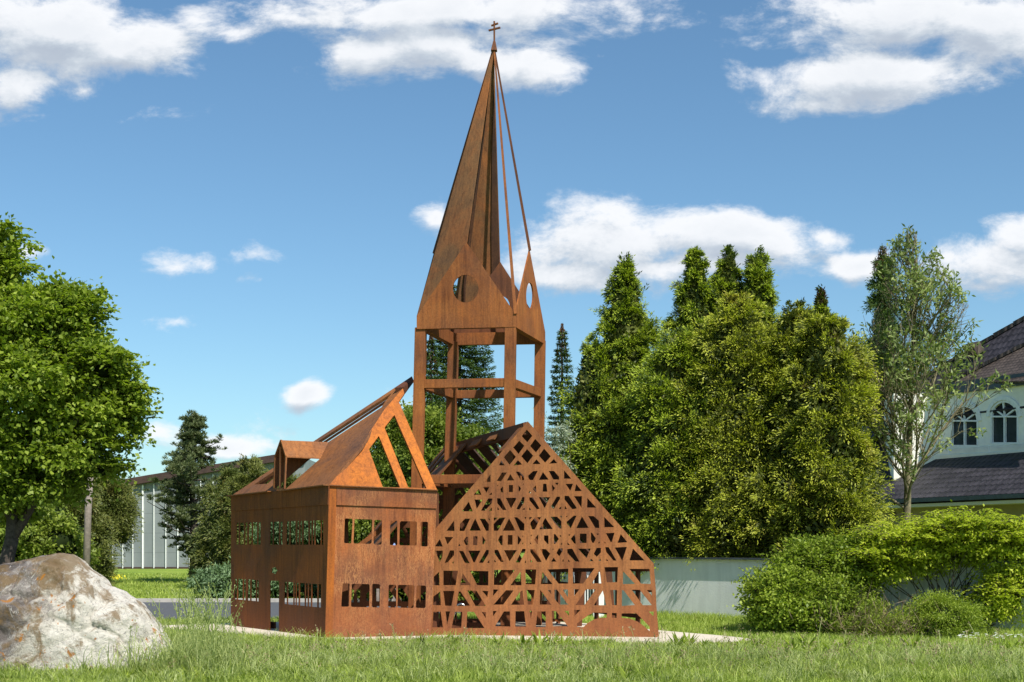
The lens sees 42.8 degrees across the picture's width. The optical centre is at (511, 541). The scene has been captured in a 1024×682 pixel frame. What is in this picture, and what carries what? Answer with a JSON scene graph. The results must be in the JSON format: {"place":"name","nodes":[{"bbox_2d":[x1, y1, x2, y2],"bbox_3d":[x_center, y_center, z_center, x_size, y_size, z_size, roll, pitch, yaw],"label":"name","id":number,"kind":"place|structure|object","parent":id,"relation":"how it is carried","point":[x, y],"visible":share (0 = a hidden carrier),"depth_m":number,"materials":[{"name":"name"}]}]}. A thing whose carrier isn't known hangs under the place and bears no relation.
{"place":"outdoors","nodes":[
{"label":"outdoors","id":0,"kind":"place"},
{"bbox_2d":[143,602,459,619],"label":"road","id":1,"kind":"structure","parent":0,"point":[167,609],"depth_m":32.52,"materials":[{"name":"grey asphalt"}]},
{"bbox_2d":[108,572,530,600],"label":"back lawn grass","id":2,"kind":"structure","parent":0,"point":[123,581],"depth_m":47.03,"materials":[{"name":"green plant"}]},
{"bbox_2d":[376,543,395,600],"bbox_3d":[-3.272,0.797,33.825,0.573,1.707,0.450,0,0,0],"label":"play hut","id":3,"kind":"object","parent":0,"point":[377,595],"visible":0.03,"depth_m":33.87,"materials":[{"name":"grey plastic"}]},
{"bbox_2d":[163,622,747,642],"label":"plaza","id":4,"kind":"structure","parent":0,"point":[661,635],"depth_m":22.70,"materials":[{"name":"concrete"}]},
{"bbox_2d":[226,376,438,637],"bbox_3d":[-3.115,-0.713,24.234,2.647,4.841,4.721,0,0,-36],"label":"steel house sculpture","id":5,"kind":"object","parent":4,"relation":"on","point":[336,486],"visible":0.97,"depth_m":22.70,"materials":[{"name":"brown metal"}]},
{"bbox_2d":[358,21,545,626],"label":"steel church tower","id":6,"kind":"structure","parent":4,"relation":"on","point":[477,309],"depth_m":24.39,"materials":[{"name":"brown metal"}]},
{"bbox_2d":[348,422,658,636],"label":"steel timber frame barn","id":7,"kind":"structure","parent":4,"relation":"on","point":[587,517],"depth_m":22.68,"materials":[{"name":"brown metal"}]},
{"bbox_2d":[439,603,483,627],"bbox_3d":[-0.915,1.370,23.700,0.930,0.520,0.500,0,0,0],"label":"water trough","id":8,"kind":"object","parent":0,"point":[470,624],"visible":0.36,"depth_m":23.45,"materials":[{"name":"brown metal"}]},
{"bbox_2d":[0,0,1023,478],"label":"sky","id":9,"kind":"structure","parent":0,"point":[261,189],"materials":[{"name":"blue"}]},
{"bbox_2d":[552,619,563,621],"bbox_3d":[0.910,1.522,23.850,0.580,0.215,0.300,0,0,0],"label":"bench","id":10,"kind":"object","parent":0,"point":[557,620],"visible":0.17,"depth_m":23.70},
{"bbox_2d":[113,552,1023,652],"bbox_3d":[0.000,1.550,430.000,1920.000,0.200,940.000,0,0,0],"label":"ground","id":11,"kind":"structure","parent":0,"point":[154,571],"depth_m":52.59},
{"bbox_2d":[0,503,102,568],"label":"shrub","id":12,"kind":"object","parent":11,"relation":"on","point":[47,536],"visible":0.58,"depth_m":40.55,"materials":[{"name":"green plant"}]},
{"bbox_2d":[14,470,97,560],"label":"conifer tree","id":13,"kind":"object","parent":11,"relation":"on","point":[66,517],"visible":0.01,"depth_m":45.92,"materials":[{"name":"green plant"}]},
{"bbox_2d":[0,212,163,564],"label":"maple tree","id":14,"kind":"object","parent":11,"relation":"on","point":[69,384],"visible":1,"depth_m":29.24,"materials":[{"name":"green plant"}]},
{"bbox_2d":[0,553,172,670],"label":"boulder","id":15,"kind":"object","parent":11,"relation":"on","point":[51,604],"visible":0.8,"depth_m":16.28,"materials":[{"name":"stone"}]},
{"bbox_2d":[83,478,92,565],"bbox_3d":[-12.995,-0.243,40.000,0.354,3.792,0.237,0,0,0],"label":"wooden pole","id":16,"kind":"object","parent":11,"relation":"on","point":[87,537],"visible":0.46,"depth_m":39.91,"materials":[{"name":"grey wood"}]},
{"bbox_2d":[56,471,125,585],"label":"conifer tree","id":17,"kind":"object","parent":11,"relation":"on","point":[100,523],"visible":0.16,"depth_m":46.81,"materials":[{"name":"green plant"}]},
{"bbox_2d":[91,475,145,554],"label":"conifer tree","id":18,"kind":"object","parent":11,"relation":"on","point":[123,511],"visible":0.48,"depth_m":48.71,"materials":[{"name":"green plant"}]},
{"bbox_2d":[62,628,295,677],"bbox_3d":[-4.190,1.375,16.682,2.911,0.550,2.820,0,0,0],"label":"long grass tuft","id":19,"kind":"object","parent":11,"relation":"on","point":[163,657],"visible":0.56,"depth_m":16.00,"materials":[{"name":"green plant"}]},
{"bbox_2d":[128,576,246,669],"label":"tall grass stalks","id":20,"kind":"object","parent":11,"relation":"on","point":[191,643],"depth_m":16.23,"materials":[{"name":"green plant"}]},
{"bbox_2d":[129,576,250,666],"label":"seed heads","id":21,"kind":"object","parent":20,"relation":"attached to","point":[216,616],"visible":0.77,"depth_m":16.35,"materials":[{"name":"green plant"}]},
{"bbox_2d":[137,409,249,574],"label":"pine tree","id":22,"kind":"object","parent":11,"relation":"on","point":[187,459],"visible":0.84,"depth_m":49.59,"materials":[{"name":"green plant"}]},
{"bbox_2d":[182,465,240,587],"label":"conifer tree","id":23,"kind":"object","parent":11,"relation":"on","point":[200,557],"visible":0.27,"depth_m":44.58,"materials":[{"name":"green plant"}]},
{"bbox_2d":[108,455,315,568],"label":"industrial hall","id":24,"kind":"structure","parent":11,"relation":"on","point":[153,551],"depth_m":70.00,"materials":[{"name":"white paint"}]},
{"bbox_2d":[185,560,255,597],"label":"juniper shrub","id":25,"kind":"object","parent":11,"relation":"on","point":[219,576],"visible":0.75,"depth_m":37.01,"materials":[{"name":"green plant"}]},
{"bbox_2d":[203,453,271,566],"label":"conifer tree","id":26,"kind":"object","parent":11,"relation":"on","point":[251,470],"visible":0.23,"depth_m":43.49,"materials":[{"name":"green plant"}]},
{"bbox_2d":[229,556,276,597],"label":"juniper shrub","id":27,"kind":"object","parent":11,"relation":"on","point":[254,587],"visible":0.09,"depth_m":37.39,"materials":[{"name":"green plant"}]},
{"bbox_2d":[136,598,392,601],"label":"kerb","id":28,"kind":"structure","parent":11,"relation":"on","point":[214,599],"depth_m":35.36,"materials":[{"name":"concrete"}]},
{"bbox_2d":[238,469,301,544],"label":"conifer tree","id":29,"kind":"object","parent":11,"relation":"on","point":[291,479],"visible":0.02,"depth_m":43.32,"materials":[{"name":"green plant"}]},
{"bbox_2d":[241,520,322,592],"bbox_3d":[-6.624,0.149,41.138,3.767,3.018,4.108,0,0,0],"label":"juniper shrub","id":30,"kind":"object","parent":11,"relation":"on","point":[293,534],"visible":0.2,"depth_m":39.80,"materials":[{"name":"green plant"}]},
{"bbox_2d":[271,567,307,597],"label":"juniper shrub","id":31,"kind":"object","parent":11,"relation":"on","point":[276,588],"visible":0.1,"depth_m":37.33,"materials":[{"name":"green plant"}]},
{"bbox_2d":[300,583,320,597],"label":"juniper shrub","id":32,"kind":"object","parent":11,"relation":"on","point":[314,590],"visible":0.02,"depth_m":38.01,"materials":[{"name":"green plant"}]},
{"bbox_2d":[316,519,378,593],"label":"shrub","id":33,"kind":"object","parent":11,"relation":"on","point":[361,532],"visible":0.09,"depth_m":35.20,"materials":[{"name":"green plant"}]},
{"bbox_2d":[351,588,406,600],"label":"shrub","id":34,"kind":"object","parent":11,"relation":"on","point":[390,594],"visible":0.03,"depth_m":35.00,"materials":[{"name":"green plant"}]},
{"bbox_2d":[361,396,426,600],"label":"trees","id":35,"kind":"object","parent":11,"relation":"on","point":[383,469],"visible":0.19,"depth_m":35.48,"materials":[{"name":"green plant"}]},
{"bbox_2d":[422,336,445,536],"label":"spruce tree","id":36,"kind":"object","parent":11,"relation":"on","point":[431,352],"visible":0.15,"depth_m":46.90,"materials":[{"name":"green plant"}]},
{"bbox_2d":[392,401,475,599],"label":"trees","id":37,"kind":"object","parent":11,"relation":"on","point":[434,439],"visible":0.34,"depth_m":34.63,"materials":[{"name":"green plant"}]},
{"bbox_2d":[391,553,496,600],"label":"shrub","id":38,"kind":"object","parent":11,"relation":"on","point":[475,574],"visible":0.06,"depth_m":35.12,"materials":[{"name":"green plant"}]},
{"bbox_2d":[412,284,521,573],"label":"spruce tree","id":39,"kind":"object","parent":11,"relation":"on","point":[470,358],"visible":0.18,"depth_m":49.51,"materials":[{"name":"green plant"}]},
{"bbox_2d":[453,415,495,599],"bbox_3d":[-1.425,-0.931,35.972,2.927,5.171,2.799,0,0,0],"label":"shrub","id":40,"kind":"object","parent":11,"relation":"on","point":[471,431],"visible":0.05,"depth_m":35.68,"materials":[{"name":"green plant"}]},
{"bbox_2d":[458,444,529,578],"bbox_3d":[-0.391,-0.594,35.039,2.828,4.498,2.679,0,0,-37],"label":"shrub","id":41,"kind":"object","parent":11,"relation":"on","point":[478,491],"visible":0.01,"depth_m":34.70,"materials":[{"name":"green plant"}]},
{"bbox_2d":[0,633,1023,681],"bbox_3d":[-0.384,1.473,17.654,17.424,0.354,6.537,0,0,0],"label":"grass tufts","id":42,"kind":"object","parent":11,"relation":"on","point":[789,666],"visible":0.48,"depth_m":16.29,"materials":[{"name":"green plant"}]},
{"bbox_2d":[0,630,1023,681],"bbox_3d":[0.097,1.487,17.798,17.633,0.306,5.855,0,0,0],"label":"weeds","id":43,"kind":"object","parent":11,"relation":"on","point":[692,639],"visible":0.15,"depth_m":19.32,"materials":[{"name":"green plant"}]},
{"bbox_2d":[0,619,1023,681],"bbox_3d":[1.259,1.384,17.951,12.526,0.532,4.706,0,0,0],"label":"meadow stalks","id":44,"kind":"object","parent":11,"relation":"on","point":[649,650],"visible":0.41,"depth_m":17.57,"materials":[{"name":"green plant"}]},
{"bbox_2d":[168,616,1023,672],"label":"seed heads","id":45,"kind":"object","parent":44,"relation":"attached to","point":[680,656],"visible":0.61,"depth_m":17.50,"materials":[{"name":"green plant"}]},
{"bbox_2d":[521,407,578,611],"bbox_3d":[0.978,-0.754,30.583,1.750,4.817,1.563,0,0,0],"label":"shrub","id":46,"kind":"object","parent":11,"relation":"on","point":[555,432],"visible":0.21,"depth_m":30.57,"materials":[{"name":"green plant"}]},
{"bbox_2d":[545,323,573,527],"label":"spruce tree","id":47,"kind":"object","parent":11,"relation":"on","point":[564,354],"visible":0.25,"depth_m":49.90,"materials":[{"name":"green plant"}]},
{"bbox_2d":[157,609,1023,641],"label":"grass","id":48,"kind":"structure","parent":11,"relation":"on","point":[703,622],"depth_m":24.15,"materials":[{"name":"green plant"}]},
{"bbox_2d":[554,332,635,581],"bbox_3d":[2.096,-1.728,31.478,2.947,6.802,2.761,0,0,14],"label":"conifer tree","id":49,"kind":"object","parent":11,"relation":"on","point":[589,390],"visible":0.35,"depth_m":31.10,"materials":[{"name":"green plant"}]},
{"bbox_2d":[592,572,603,617],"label":"gate pillar","id":50,"kind":"structure","parent":11,"relation":"on","point":[601,599],"depth_m":28.18,"materials":[{"name":"white paint"}]},
{"bbox_2d":[573,572,592,604],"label":"slatted gate","id":51,"kind":"structure","parent":50,"relation":"attached to","point":[588,593],"depth_m":28.32,"materials":[{"name":"white paint"}]},
{"bbox_2d":[531,252,666,555],"bbox_3d":[2.775,-2.678,31.602,4.581,8.706,4.534,0,0,-43],"label":"conifer tree","id":52,"kind":"object","parent":11,"relation":"on","point":[627,327],"visible":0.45,"depth_m":31.02,"materials":[{"name":"green plant"}]},
{"bbox_2d":[601,325,737,574],"bbox_3d":[3.816,-1.657,29.873,3.734,6.654,3.837,0,0,-30],"label":"conifer tree","id":53,"kind":"object","parent":11,"relation":"on","point":[673,358],"visible":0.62,"depth_m":29.21,"materials":[{"name":"green plant"}]},
{"bbox_2d":[622,245,717,541],"bbox_3d":[4.474,-2.737,31.376,4.401,8.787,4.020,0,0,0],"label":"conifer tree","id":54,"kind":"object","parent":11,"relation":"on","point":[693,302],"visible":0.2,"depth_m":31.17,"materials":[{"name":"green plant"}]},
{"bbox_2d":[641,287,804,570],"bbox_3d":[4.963,-2.012,29.377,4.115,7.374,4.055,0,0,0],"label":"conifer tree","id":55,"kind":"object","parent":11,"relation":"on","point":[736,326],"visible":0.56,"depth_m":28.56,"materials":[{"name":"green plant"}]},
{"bbox_2d":[706,244,746,332],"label":"conifer tree","id":56,"kind":"object","parent":11,"relation":"on","point":[728,274],"visible":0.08,"depth_m":31.22,"materials":[{"name":"green plant"}]},
{"bbox_2d":[742,244,781,333],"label":"conifer tree","id":57,"kind":"object","parent":11,"relation":"on","point":[758,282],"visible":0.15,"depth_m":30.95,"materials":[{"name":"green plant"}]},
{"bbox_2d":[543,556,1023,631],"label":"garden wall","id":58,"kind":"structure","parent":11,"relation":"on","point":[706,585],"depth_m":28.09,"materials":[{"name":"concrete"}]},
{"bbox_2d":[724,297,888,557],"bbox_3d":[6.295,-1.843,28.540,3.544,7.032,3.748,0,0,0],"label":"conifer tree","id":59,"kind":"object","parent":11,"relation":"on","point":[787,319],"visible":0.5,"depth_m":28.00,"materials":[{"name":"green plant"}]},
{"bbox_2d":[727,527,897,633],"bbox_3d":[5.678,0.709,23.919,3.473,1.998,2.516,0,0,-45],"label":"shrub","id":60,"kind":"object","parent":11,"relation":"on","point":[798,581],"visible":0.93,"depth_m":23.35,"materials":[{"name":"green plant"}]},
{"bbox_2d":[809,284,838,316],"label":"conifer tree","id":61,"kind":"object","parent":11,"relation":"on","point":[821,301],"visible":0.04,"depth_m":30.11,"materials":[{"name":"green plant"}]},
{"bbox_2d":[759,308,902,555],"bbox_3d":[6.805,-1.652,27.782,3.196,6.635,3.141,0,0,0],"label":"conifer tree","id":62,"kind":"object","parent":11,"relation":"on","point":[838,367],"visible":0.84,"depth_m":27.25,"materials":[{"name":"green plant"}]},
{"bbox_2d":[789,575,940,636],"bbox_3d":[6.260,1.325,22.615,2.420,1.572,2.588,0,0,42],"label":"shrub","id":63,"kind":"object","parent":11,"relation":"on","point":[869,616],"visible":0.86,"depth_m":22.42,"materials":[{"name":"green plant"}]},
{"bbox_2d":[824,592,921,636],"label":"shrub","id":64,"kind":"object","parent":11,"relation":"on","point":[863,627],"visible":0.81,"depth_m":22.69,"materials":[{"name":"green plant"}]},
{"bbox_2d":[862,245,908,433],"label":"conifer tree","id":65,"kind":"object","parent":11,"relation":"on","point":[872,299],"visible":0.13,"depth_m":51.74,"materials":[{"name":"green plant"}]},
{"bbox_2d":[832,499,1023,630],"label":"shrub","id":66,"kind":"object","parent":11,"relation":"on","point":[924,546],"visible":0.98,"depth_m":23.51,"materials":[{"name":"green plant"}]},
{"bbox_2d":[846,223,1015,524],"bbox_3d":[8.876,-2.662,28.509,3.275,8.627,3.392,0,0,-44],"label":"whitebeam tree","id":67,"kind":"object","parent":11,"relation":"on","point":[917,359],"visible":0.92,"depth_m":28.29,"materials":[{"name":"green plant"}]},
{"bbox_2d":[878,587,992,638],"bbox_3d":[7.352,1.227,22.647,1.984,0.907,1.587,0,0,0],"label":"shrub","id":68,"kind":"object","parent":11,"relation":"on","point":[951,618],"visible":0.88,"depth_m":22.44,"materials":[{"name":"green plant"}]},
{"bbox_2d":[866,316,1023,557],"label":"tiled house","id":69,"kind":"structure","parent":0,"point":[986,470],"depth_m":43.35,"materials":[{"name":"paint"}]},
{"bbox_2d":[947,401,981,446],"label":"window","id":70,"kind":"structure","parent":69,"relation":"in","point":[963,439],"depth_m":44.29,"materials":[{"name":"white glass"}]},
{"bbox_2d":[986,396,1021,443],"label":"window","id":71,"kind":"structure","parent":69,"relation":"in","point":[1004,426],"depth_m":42.66,"materials":[{"name":"white glass"}]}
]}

